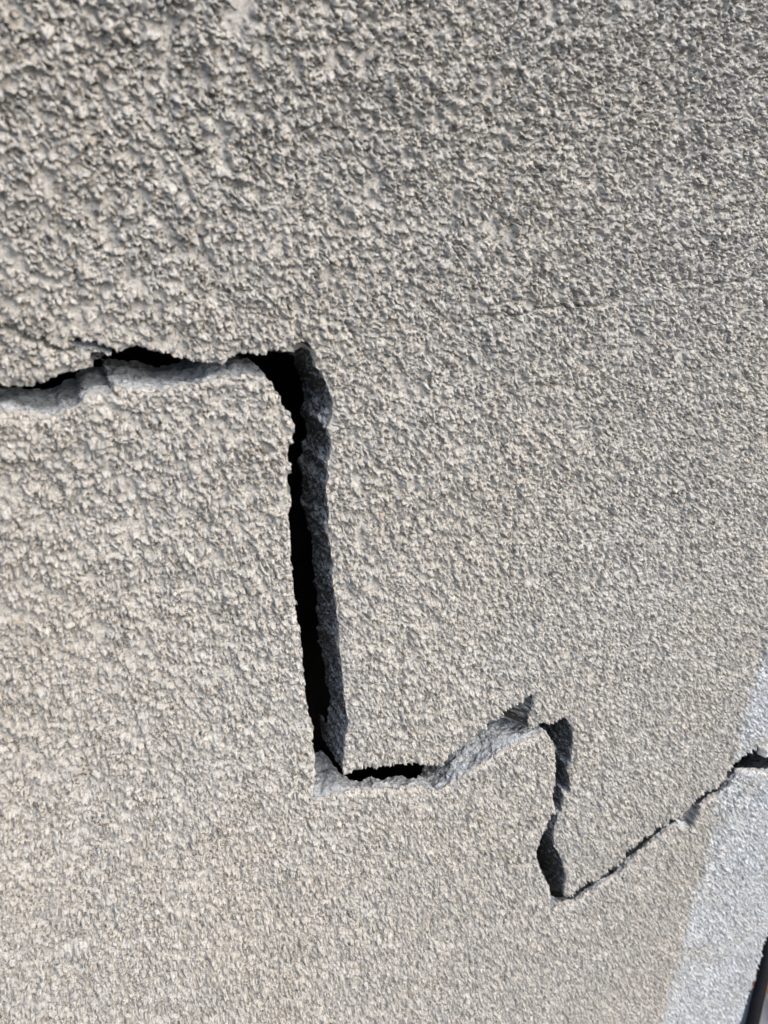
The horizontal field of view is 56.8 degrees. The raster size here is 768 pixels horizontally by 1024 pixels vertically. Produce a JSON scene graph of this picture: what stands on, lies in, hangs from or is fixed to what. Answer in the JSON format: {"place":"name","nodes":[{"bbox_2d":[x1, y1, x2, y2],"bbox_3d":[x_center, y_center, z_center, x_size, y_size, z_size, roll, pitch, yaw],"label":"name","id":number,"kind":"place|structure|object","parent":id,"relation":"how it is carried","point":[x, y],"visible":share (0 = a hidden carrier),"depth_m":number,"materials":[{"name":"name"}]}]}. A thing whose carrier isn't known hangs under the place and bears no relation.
{"place":"outdoors","nodes":[
{"label":"outdoors","id":0,"kind":"place"},
{"bbox_2d":[0,0,767,1023],"bbox_3d":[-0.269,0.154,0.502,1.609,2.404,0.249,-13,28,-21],"label":"stucco wall","id":1,"kind":"structure","parent":0,"point":[382,510],"depth_m":0.43,"materials":[{"name":"paint"}]},
{"bbox_2d":[757,744,767,757],"bbox_3d":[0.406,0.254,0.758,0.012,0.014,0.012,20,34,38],"label":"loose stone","id":2,"kind":"object","parent":1,"relation":"on","point":[762,751],"visible":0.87,"depth_m":0.75,"materials":[{"name":"white stone"}]},
{"bbox_3d":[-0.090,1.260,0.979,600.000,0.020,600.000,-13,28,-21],"label":"ground","id":3,"kind":"structure","parent":0,"visible":0},
{"bbox_2d":[740,985,767,1023],"bbox_3d":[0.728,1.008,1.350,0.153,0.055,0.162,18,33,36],"label":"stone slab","id":4,"kind":"structure","parent":3,"relation":"on","point":[764,1018],"depth_m":1.38,"materials":[{"name":"grey stone"}]},
{"bbox_2d":[745,933,767,1023],"bbox_3d":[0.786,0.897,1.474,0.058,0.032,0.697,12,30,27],"label":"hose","id":5,"kind":"object","parent":4,"relation":"on","point":[757,999],"visible":0.81,"depth_m":1.39,"materials":[{"name":"black rubber"}]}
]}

